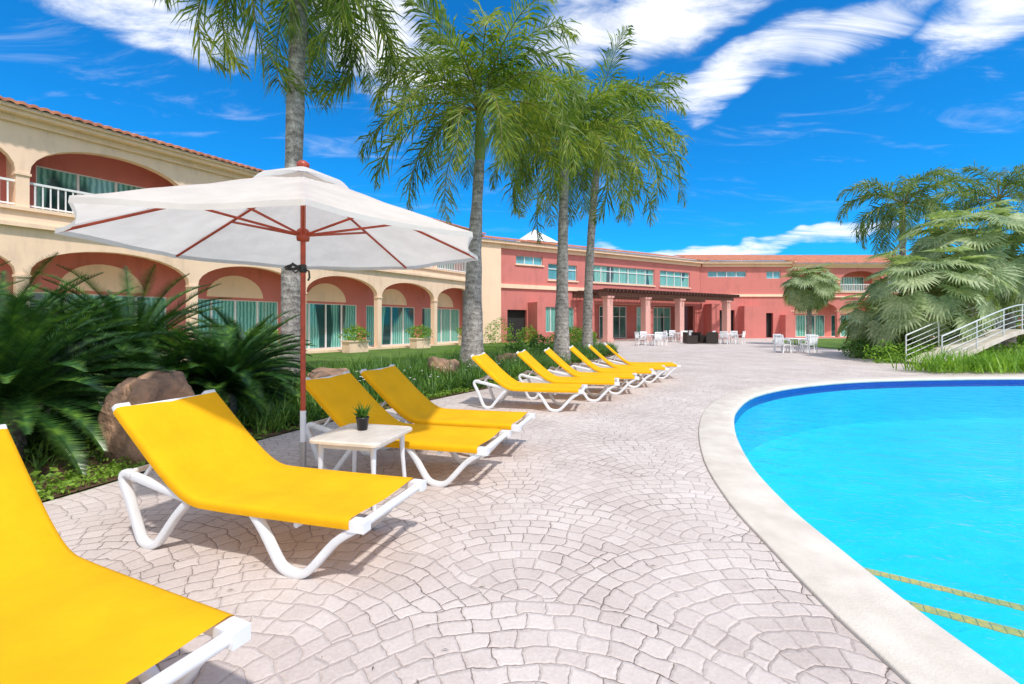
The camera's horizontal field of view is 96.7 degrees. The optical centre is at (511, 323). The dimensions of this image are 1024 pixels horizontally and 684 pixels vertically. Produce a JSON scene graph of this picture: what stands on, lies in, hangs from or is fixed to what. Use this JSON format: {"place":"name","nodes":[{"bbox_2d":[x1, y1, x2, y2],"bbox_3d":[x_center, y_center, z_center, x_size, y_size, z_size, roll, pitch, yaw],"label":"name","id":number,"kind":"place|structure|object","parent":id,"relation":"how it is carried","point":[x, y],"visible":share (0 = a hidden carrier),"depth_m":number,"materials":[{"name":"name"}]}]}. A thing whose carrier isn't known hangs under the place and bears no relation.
{"place":"outdoors","nodes":[
{"label":"outdoors","id":0,"kind":"place"},
{"bbox_2d":[28,342,617,502],"bbox_3d":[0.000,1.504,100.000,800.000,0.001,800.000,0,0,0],"label":"ground","id":1,"kind":"structure","parent":0,"point":[328,356],"depth_m":21.44,"materials":[{"name":"green plant"}]},
{"bbox_2d":[0,261,37,304],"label":"cycad plant","id":2,"kind":"object","parent":1,"relation":"on","point":[14,281],"visible":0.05,"depth_m":7.45,"materials":[{"name":"green plant"}]},
{"bbox_2d":[0,100,483,360],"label":"wing walls","id":3,"kind":"structure","parent":1,"relation":"on","point":[30,140],"depth_m":17.54,"materials":[{"name":"beige paint"}]},
{"bbox_2d":[0,177,466,272],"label":"wing balustrade","id":4,"kind":"object","parent":3,"relation":"attached to","point":[46,186],"visible":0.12,"depth_m":15.07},
{"bbox_2d":[0,95,485,233],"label":"wing roof","id":5,"kind":"structure","parent":3,"relation":"on","point":[46,110],"depth_m":16.52,"materials":[{"name":"tile"}]},
{"bbox_2d":[30,165,458,348],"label":"wing windows","id":6,"kind":"structure","parent":3,"relation":"in","point":[326,324],"depth_m":24.72,"materials":[{"name":"glass"}]},
{"bbox_2d":[243,323,279,357],"bbox_3d":[-10.785,0.740,19.818,1.604,1.521,1.450,0,0,41],"label":"planter box","id":7,"kind":"object","parent":1,"relation":"on","point":[276,331],"visible":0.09,"depth_m":19.80,"materials":[{"name":"beige paint"}]},
{"bbox_2d":[23,342,617,500],"bbox_3d":[-0.611,1.488,18.222,7.984,0.001,37.149,0,0,20],"label":"planting bed","id":8,"kind":"object","parent":1,"relation":"on","point":[45,469],"visible":0.13,"depth_m":4.80,"materials":[{"name":"soil"}]},
{"bbox_2d":[0,252,144,422],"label":"cycad plant","id":9,"kind":"object","parent":8,"relation":"on","point":[43,307],"visible":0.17,"depth_m":5.99,"materials":[{"name":"green plant"}]},
{"bbox_2d":[0,286,166,414],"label":"cycad plant","id":10,"kind":"object","parent":8,"relation":"on","point":[49,328],"visible":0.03,"depth_m":7.58,"materials":[{"name":"green plant"}]},
{"bbox_2d":[0,296,177,474],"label":"cycad plant","id":11,"kind":"object","parent":8,"relation":"on","point":[21,366],"visible":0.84,"depth_m":4.82,"materials":[{"name":"green plant"}]},
{"bbox_2d":[0,263,240,407],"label":"cycad plant","id":12,"kind":"object","parent":8,"relation":"on","point":[147,325],"visible":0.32,"depth_m":7.03,"materials":[{"name":"green plant"}]},
{"bbox_2d":[32,329,244,431],"bbox_3d":[-5.141,0.862,6.532,2.262,1.621,2.285,0,0,-19],"label":"cycad plant","id":13,"kind":"object","parent":8,"relation":"on","point":[171,356],"visible":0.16,"depth_m":6.21,"materials":[{"name":"green plant"}]},
{"bbox_2d":[97,370,194,465],"bbox_3d":[-4.019,1.141,5.141,0.844,1.228,0.854,0,0,33],"label":"boulder","id":14,"kind":"object","parent":8,"relation":"on","point":[152,386],"visible":0.41,"depth_m":4.89,"materials":[{"name":"brown stone"}]},
{"bbox_2d":[108,321,313,430],"bbox_3d":[-4.441,0.842,7.044,2.715,1.775,2.738,0,0,0],"label":"cycad plant","id":15,"kind":"object","parent":8,"relation":"on","point":[238,374],"visible":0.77,"depth_m":6.78,"materials":[{"name":"green plant"}]},
{"bbox_2d":[175,305,315,390],"bbox_3d":[-5.242,0.706,8.800,2.898,2.062,2.878,0,0,0],"label":"cycad plant","id":16,"kind":"object","parent":8,"relation":"on","point":[280,343],"visible":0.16,"depth_m":8.71,"materials":[{"name":"green plant"}]},
{"bbox_2d":[152,0,449,380],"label":"palm tree","id":17,"kind":"object","parent":8,"relation":"on","point":[299,19],"visible":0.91,"depth_m":10.36,"materials":[{"name":"green plant"}]},
{"bbox_2d":[23,353,601,501],"bbox_3d":[-1.256,1.410,13.530,4.092,0.322,23.706,0,0,26],"label":"groundcover","id":18,"kind":"object","parent":8,"relation":"on","point":[70,475],"visible":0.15,"depth_m":4.43,"materials":[{"name":"green plant"}]},
{"bbox_2d":[10,338,620,480],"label":"strappy border plants","id":19,"kind":"object","parent":8,"relation":"on","point":[417,371],"visible":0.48,"depth_m":9.63,"materials":[{"name":"green plant"}]},
{"bbox_2d":[307,367,348,396],"bbox_3d":[-3.727,1.267,9.198,0.890,0.718,0.948,0,0,-25],"label":"boulder","id":20,"kind":"object","parent":8,"relation":"on","point":[324,372],"visible":0.21,"depth_m":9.02,"materials":[{"name":"beige stone"}]},
{"bbox_2d":[277,345,548,369],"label":"lawn grass","id":21,"kind":"structure","parent":8,"relation":"on","point":[491,349],"depth_m":21.23,"materials":[{"name":"green plant"}]},
{"bbox_2d":[428,356,459,377],"bbox_3d":[-1.744,1.270,11.637,0.757,0.896,0.837,0,0,8],"label":"boulder","id":22,"kind":"object","parent":8,"relation":"on","point":[441,362],"visible":0.39,"depth_m":11.33,"materials":[{"name":"brown stone"}]},
{"bbox_2d":[353,0,596,367],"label":"palm tree","id":23,"kind":"object","parent":8,"relation":"on","point":[504,110],"visible":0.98,"depth_m":12.18,"materials":[{"name":"green plant"}]},
{"bbox_2d":[495,353,516,362],"bbox_3d":[-0.191,1.312,14.606,0.666,0.765,0.771,0,0,-16],"label":"boulder","id":24,"kind":"object","parent":8,"relation":"on","point":[504,355],"visible":0.29,"depth_m":14.34,"materials":[{"name":"brown stone"}]},
{"bbox_2d":[503,339,536,358],"bbox_3d":[0.256,1.107,17.488,1.426,0.999,1.219,0,0,0],"label":"shrub","id":25,"kind":"object","parent":8,"relation":"on","point":[521,346],"visible":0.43,"depth_m":17.36,"materials":[{"name":"green plant"}]},
{"bbox_2d":[529,334,553,353],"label":"shrub","id":26,"kind":"object","parent":8,"relation":"on","point":[541,339],"visible":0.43,"depth_m":20.26,"materials":[{"name":"green plant"}]},
{"bbox_2d":[547,329,581,346],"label":"shrub","id":27,"kind":"object","parent":8,"relation":"on","point":[571,336],"visible":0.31,"depth_m":24.34,"materials":[{"name":"green plant"}]},
{"bbox_2d":[468,64,673,363],"bbox_3d":[2.192,-3.860,16.971,7.256,10.720,6.990,0,0,37],"label":"palm tree","id":28,"kind":"object","parent":8,"relation":"on","point":[561,337],"visible":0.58,"depth_m":16.70,"materials":[{"name":"green plant"}]},
{"bbox_2d":[569,326,596,345],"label":"shrub","id":29,"kind":"object","parent":8,"relation":"on","point":[577,328],"visible":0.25,"depth_m":27.00,"materials":[{"name":"green plant"}]},
{"bbox_2d":[576,330,598,342],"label":"shrub","id":30,"kind":"object","parent":8,"relation":"on","point":[595,335],"visible":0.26,"depth_m":29.82,"materials":[{"name":"green plant"}]},
{"bbox_2d":[497,25,694,350],"bbox_3d":[4.059,-5.547,21.878,9.767,14.096,10.128,0,0,0],"label":"palm tree","id":31,"kind":"object","parent":8,"relation":"on","point":[587,335],"visible":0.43,"depth_m":20.77,"materials":[{"name":"green plant"}]},
{"bbox_2d":[337,323,370,352],"bbox_3d":[-8.291,0.733,23.863,1.623,1.533,1.261,0,0,-28],"label":"planter box","id":32,"kind":"object","parent":1,"relation":"on","point":[353,344],"visible":1,"depth_m":23.64,"materials":[{"name":"beige paint"}]},
{"bbox_2d":[405,324,432,348],"bbox_3d":[-5.647,0.751,27.913,1.630,1.497,1.259,0,0,-28],"label":"planter box","id":33,"kind":"object","parent":1,"relation":"on","point":[419,342],"visible":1,"depth_m":27.68,"materials":[{"name":"beige paint"}]},
{"bbox_2d":[456,326,461,344],"bbox_3d":[-3.076,0.777,31.794,1.724,1.446,1.327,0,0,-27],"label":"planter box","id":34,"kind":"object","parent":1,"relation":"on","point":[459,338],"visible":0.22,"depth_m":31.44,"materials":[{"name":"beige paint"}]},
{"bbox_2d":[484,317,516,344],"bbox_3d":[-0.921,0.574,33.143,2.551,2.092,2.701,0,0,0],"label":"shrub","id":35,"kind":"object","parent":1,"relation":"on","point":[494,333],"visible":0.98,"depth_m":33.06,"materials":[{"name":"green plant"}]},
{"bbox_2d":[516,324,538,342],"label":"shrub","id":36,"kind":"object","parent":1,"relation":"on","point":[527,339],"visible":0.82,"depth_m":35.05,"materials":[{"name":"green plant"}]},
{"bbox_2d":[462,238,795,342],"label":"walls","id":37,"kind":"structure","parent":1,"relation":"on","point":[519,296],"depth_m":42.80,"materials":[{"name":"pink paint"}]},
{"bbox_2d":[517,230,557,245],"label":"roof skylight","id":38,"kind":"object","parent":37,"relation":"on","point":[533,237],"visible":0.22,"depth_m":44.03,"materials":[{"name":"white paint"}]},
{"bbox_2d":[482,235,794,260],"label":"roof","id":39,"kind":"structure","parent":37,"relation":"on","point":[730,257],"depth_m":46.89,"materials":[{"name":"tile"}]},
{"bbox_2d":[516,256,779,337],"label":"windows","id":40,"kind":"structure","parent":37,"relation":"attached to","point":[661,315],"depth_m":44.67,"materials":[{"name":"teal glass"}]},
{"bbox_2d":[791,263,1023,337],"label":"wing walls","id":41,"kind":"structure","parent":1,"relation":"on","point":[841,270],"depth_m":47.40,"materials":[{"name":"paint"}]},
{"bbox_2d":[764,255,906,262],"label":"wing roof","id":42,"kind":"structure","parent":41,"relation":"on","point":[829,258],"depth_m":49.79,"materials":[{"name":"tile"}]},
{"bbox_2d":[822,284,896,290],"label":"wing balustrade","id":43,"kind":"object","parent":41,"relation":"attached to","point":[854,286],"visible":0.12,"depth_m":47.55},
{"bbox_2d":[795,277,1016,335],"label":"wing windows","id":44,"kind":"structure","parent":41,"relation":"in","point":[818,325],"depth_m":49.09,"materials":[{"name":"glass"}]},
{"bbox_2d":[0,0,1023,260],"label":"sky","id":45,"kind":"structure","parent":0,"point":[795,103],"materials":[{"name":"blue"}]},
{"bbox_2d":[43,337,1023,683],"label":"paving","id":46,"kind":"structure","parent":0,"point":[561,581],"depth_m":2.84,"materials":[{"name":"beige stone"}]},
{"bbox_2d":[0,424,250,683],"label":"sun lounger","id":47,"kind":"object","parent":46,"relation":"on","point":[68,615],"visible":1,"depth_m":1.74,"materials":[{"name":"yellow fabric"}]},
{"bbox_2d":[55,160,477,469],"bbox_3d":[-2.020,-0.040,4.400,3.393,3.080,3.393,0,0,0],"label":"patio umbrella","id":48,"kind":"object","parent":46,"relation":"on","point":[302,218],"visible":0.94,"depth_m":4.38,"materials":[{"name":"white fabric"}]},
{"bbox_2d":[111,389,426,578],"bbox_3d":[-1.672,1.024,3.167,2.004,0.955,0.752,0,0,17],"label":"sun lounger","id":49,"kind":"object","parent":46,"relation":"on","point":[204,450],"visible":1,"depth_m":3.08,"materials":[{"name":"yellow fabric"}]},
{"bbox_2d":[309,423,411,511],"bbox_3d":[-1.290,1.221,3.950,0.650,0.552,0.650,0,0,14],"label":"side table","id":50,"kind":"object","parent":46,"relation":"on","point":[373,438],"visible":0.82,"depth_m":3.81,"materials":[{"name":"plastic"}]},
{"bbox_2d":[351,402,373,430],"bbox_3d":[-1.322,0.813,4.072,0.228,0.262,0.246,0,0,-16],"label":"potted plant","id":51,"kind":"object","parent":50,"relation":"on","point":[362,419],"visible":1,"depth_m":4.01,"materials":[{"name":"green plant"}]},
{"bbox_2d":[306,371,510,486],"bbox_3d":[-1.075,1.024,4.659,2.004,0.955,0.752,0,0,16],"label":"sun lounger","id":52,"kind":"object","parent":46,"relation":"on","point":[337,398],"visible":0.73,"depth_m":4.57,"materials":[{"name":"yellow fabric"}]},
{"bbox_2d":[359,364,534,457],"bbox_3d":[-0.777,1.024,5.551,2.004,0.955,0.752,0,0,16],"label":"sun lounger","id":53,"kind":"object","parent":46,"relation":"on","point":[400,393],"visible":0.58,"depth_m":5.50,"materials":[{"name":"yellow fabric"}]},
{"bbox_2d":[470,352,587,411],"bbox_3d":[0.315,1.024,8.171,2.004,0.955,0.752,0,0,14],"label":"sun lounger","id":54,"kind":"object","parent":46,"relation":"on","point":[495,372],"visible":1,"depth_m":8.03,"materials":[{"name":"yellow fabric"}]},
{"bbox_2d":[516,349,619,401],"bbox_3d":[1.129,1.024,9.147,2.004,0.955,0.752,0,0,13],"label":"sun lounger","id":55,"kind":"object","parent":46,"relation":"on","point":[536,366],"visible":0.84,"depth_m":8.97,"materials":[{"name":"yellow fabric"}]},
{"bbox_2d":[544,347,638,394],"bbox_3d":[1.733,1.024,10.016,2.004,0.955,0.752,0,0,10],"label":"sun lounger","id":56,"kind":"object","parent":46,"relation":"on","point":[565,366],"visible":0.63,"depth_m":9.82,"materials":[{"name":"yellow fabric"}]},
{"bbox_2d":[569,345,655,387],"bbox_3d":[2.408,1.024,11.040,2.004,0.955,0.752,0,0,12],"label":"sun lounger","id":57,"kind":"object","parent":46,"relation":"on","point":[593,366],"visible":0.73,"depth_m":10.86,"materials":[{"name":"yellow fabric"}]},
{"bbox_2d":[588,344,668,382],"bbox_3d":[3.000,1.024,11.900,2.004,0.955,0.752,0,0,9],"label":"sun lounger","id":58,"kind":"object","parent":46,"relation":"on","point":[609,364],"visible":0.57,"depth_m":11.66,"materials":[{"name":"yellow fabric"}]},
{"bbox_2d":[634,332,645,344],"bbox_3d":[8.806,1.029,31.339,0.580,0.936,0.580,0,0,-11],"label":"patio chair","id":59,"kind":"object","parent":46,"relation":"on","point":[637,335],"visible":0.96,"depth_m":31.36,"materials":[{"name":"white plastic"}]},
{"bbox_2d":[604,343,680,378],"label":"sun lounger","id":60,"kind":"object","parent":46,"relation":"on","point":[666,364],"visible":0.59,"depth_m":12.49,"materials":[{"name":"yellow fabric"}]},
{"bbox_2d":[640,331,650,344],"bbox_3d":[9.439,1.029,32.294,0.580,0.936,0.580,0,0,-11],"label":"patio chair","id":61,"kind":"object","parent":46,"relation":"on","point":[643,336],"visible":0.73,"depth_m":32.48,"materials":[{"name":"white plastic"}]},
{"bbox_2d":[643,334,656,344],"bbox_3d":[9.600,1.121,31.500,1.040,0.753,1.040,0,0,0],"label":"patio table","id":62,"kind":"object","parent":46,"relation":"on","point":[648,337],"visible":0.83,"depth_m":31.25,"materials":[{"name":"white plastic"}]},
{"bbox_2d":[572,288,739,341],"bbox_3d":[13.494,-0.635,41.286,17.000,4.270,4.500,0,0,-30],"label":"pergola","id":63,"kind":"object","parent":46,"relation":"on","point":[609,295],"visible":0.91,"depth_m":38.91,"materials":[{"name":"pink paint"}]},
{"bbox_2d":[651,332,662,345],"bbox_3d":[9.761,1.029,30.706,0.580,0.936,0.580,0,0,-11],"label":"patio chair","id":64,"kind":"object","parent":46,"relation":"on","point":[658,336],"visible":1,"depth_m":30.49,"materials":[{"name":"white plastic"}]},
{"bbox_2d":[656,332,666,344],"bbox_3d":[10.394,1.029,31.661,0.580,0.936,0.580,0,0,-11],"label":"patio chair","id":65,"kind":"object","parent":46,"relation":"on","point":[664,335],"visible":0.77,"depth_m":31.68,"materials":[{"name":"white plastic"}]},
{"bbox_2d":[669,330,677,340],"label":"patio chair","id":66,"kind":"object","parent":46,"relation":"on","point":[672,332],"visible":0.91,"depth_m":38.01,"materials":[{"name":"white plastic"}]},
{"bbox_2d":[683,332,697,342],"bbox_3d":[13.200,1.045,33.700,0.800,0.800,0.800,0,0,0],"label":"wicker armchair","id":67,"kind":"object","parent":46,"relation":"on","point":[687,338],"visible":1,"depth_m":33.30,"materials":[{"name":"brown wicker"}]},
{"bbox_2d":[691,332,705,342],"bbox_3d":[14.000,1.045,34.000,0.800,0.800,0.800,0,0,-29],"label":"wicker armchair","id":68,"kind":"object","parent":46,"relation":"on","point":[701,338],"visible":0.55,"depth_m":33.59,"materials":[{"name":"brown wicker"}]},
{"bbox_2d":[706,332,717,343],"bbox_3d":[14.600,1.045,33.200,0.800,0.800,0.800,0,0,21],"label":"wicker armchair","id":69,"kind":"object","parent":46,"relation":"on","point":[711,337],"visible":1,"depth_m":32.85,"materials":[{"name":"brown wicker"}]},
{"bbox_2d":[720,331,729,343],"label":"patio chair","id":70,"kind":"object","parent":46,"relation":"on","point":[722,334],"visible":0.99,"depth_m":33.31,"materials":[{"name":"white plastic"}]},
{"bbox_2d":[728,331,737,337],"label":"patio chair","id":71,"kind":"object","parent":46,"relation":"on","point":[732,333],"visible":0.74,"depth_m":34.70,"materials":[{"name":"white plastic"}]},
{"bbox_2d":[735,331,745,343],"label":"patio chair","id":72,"kind":"object","parent":46,"relation":"on","point":[744,333],"visible":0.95,"depth_m":33.41,"materials":[{"name":"white plastic"}]},
{"bbox_2d":[773,334,789,351],"bbox_3d":[14.361,1.029,24.274,0.580,0.936,0.580,0,0,-17],"label":"patio chair","id":73,"kind":"object","parent":46,"relation":"on","point":[781,342],"visible":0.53,"depth_m":24.13,"materials":[{"name":"white plastic"}]},
{"bbox_2d":[774,334,791,352],"bbox_3d":[13.826,1.029,23.261,0.580,0.936,0.580,0,0,-17],"label":"patio chair","id":74,"kind":"object","parent":46,"relation":"on","point":[780,339],"visible":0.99,"depth_m":23.12,"materials":[{"name":"white plastic"}]},
{"bbox_2d":[784,338,805,352],"bbox_3d":[14.600,1.121,23.500,1.040,0.753,1.040,0,0,0],"label":"patio table","id":75,"kind":"object","parent":46,"relation":"on","point":[793,343],"visible":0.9,"depth_m":23.25,"materials":[{"name":"white plastic"}]},
{"bbox_2d":[798,334,815,351],"bbox_3d":[15.374,1.029,23.739,0.580,0.936,0.580,0,0,-17],"label":"patio chair","id":76,"kind":"object","parent":46,"relation":"on","point":[807,336],"visible":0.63,"depth_m":23.89,"materials":[{"name":"white plastic"}]},
{"bbox_2d":[800,335,817,353],"bbox_3d":[14.839,1.029,22.726,0.580,0.936,0.580,0,0,-17],"label":"patio chair","id":77,"kind":"object","parent":46,"relation":"on","point":[813,340],"visible":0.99,"depth_m":22.52,"materials":[{"name":"white plastic"}]},
{"bbox_2d":[699,375,1023,683],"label":"swimming pool","id":78,"kind":"structure","parent":46,"relation":"in","point":[882,518],"depth_m":6.13,"materials":[{"name":"liquid"}]},
{"bbox_2d":[835,292,913,353],"bbox_3d":[16.532,0.344,20.197,3.618,3.506,3.361,0,0,24],"label":"fan palm tree","id":79,"kind":"object","parent":46,"relation":"on","point":[854,329],"visible":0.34,"depth_m":20.16,"materials":[{"name":"green plant"}]},
{"bbox_2d":[837,337,932,358],"bbox_3d":[17.235,1.047,19.536,6.013,1.164,2.088,0,0,0],"label":"hedge","id":80,"kind":"object","parent":46,"relation":"on","point":[855,345],"visible":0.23,"depth_m":19.49,"materials":[{"name":"green plant"}]},
{"bbox_2d":[852,236,1020,354],"bbox_3d":[16.645,-0.971,18.501,4.723,4.943,5.006,0,0,0],"label":"fan palm tree","id":81,"kind":"object","parent":46,"relation":"on","point":[917,309],"visible":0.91,"depth_m":17.35,"materials":[{"name":"green plant"}]},
{"bbox_2d":[862,339,1023,362],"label":"hedge","id":82,"kind":"object","parent":46,"relation":"on","point":[888,348],"visible":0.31,"depth_m":17.27,"materials":[{"name":"green plant"}]},
{"bbox_2d":[887,198,1023,326],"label":"fan palm tree","id":83,"kind":"object","parent":46,"relation":"on","point":[1012,274],"visible":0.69,"depth_m":18.21,"materials":[{"name":"green plant"}]},
{"bbox_2d":[887,343,1023,373],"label":"grass hedge","id":84,"kind":"object","parent":46,"relation":"on","point":[992,363],"depth_m":13.70,"materials":[{"name":"green plant"}]},
{"bbox_2d":[905,304,1023,364],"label":"footbridge","id":85,"kind":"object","parent":46,"relation":"on","point":[992,337],"visible":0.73,"depth_m":16.42,"materials":[{"name":"metal"}]},
{"bbox_2d":[772,338,1023,356],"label":"lawn","id":86,"kind":"structure","parent":0,"point":[831,343],"depth_m":35.82,"materials":[{"name":"green plant"}]},
{"bbox_2d":[778,263,843,343],"bbox_3d":[20.877,-1.379,31.993,4.331,5.759,4.158,0,0,0],"label":"fan palm tree","id":87,"kind":"object","parent":86,"relation":"on","point":[809,291],"visible":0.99,"depth_m":31.29,"materials":[{"name":"green plant"}]},
{"bbox_2d":[835,163,988,292],"bbox_3d":[20.600,-3.373,23.962,5.897,9.745,5.794,0,0,0],"label":"palm tree","id":88,"kind":"object","parent":86,"relation":"on","point":[892,214],"visible":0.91,"depth_m":23.68,"materials":[{"name":"green plant"}]},
{"bbox_2d":[925,160,1023,349],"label":"palm tree","id":89,"kind":"object","parent":86,"relation":"on","point":[976,199],"visible":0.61,"depth_m":25.90,"materials":[{"name":"green plant"}]},
{"bbox_2d":[948,225,1023,355],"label":"fan palm tree","id":90,"kind":"object","parent":86,"relation":"on","point":[1011,239],"visible":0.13,"depth_m":18.89,"materials":[{"name":"green plant"}]},
{"bbox_2d":[984,314,1023,344],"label":"background trees","id":91,"kind":"object","parent":86,"relation":"on","point":[1020,339],"visible":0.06,"depth_m":30.71,"materials":[{"name":"green plant"}]}
]}

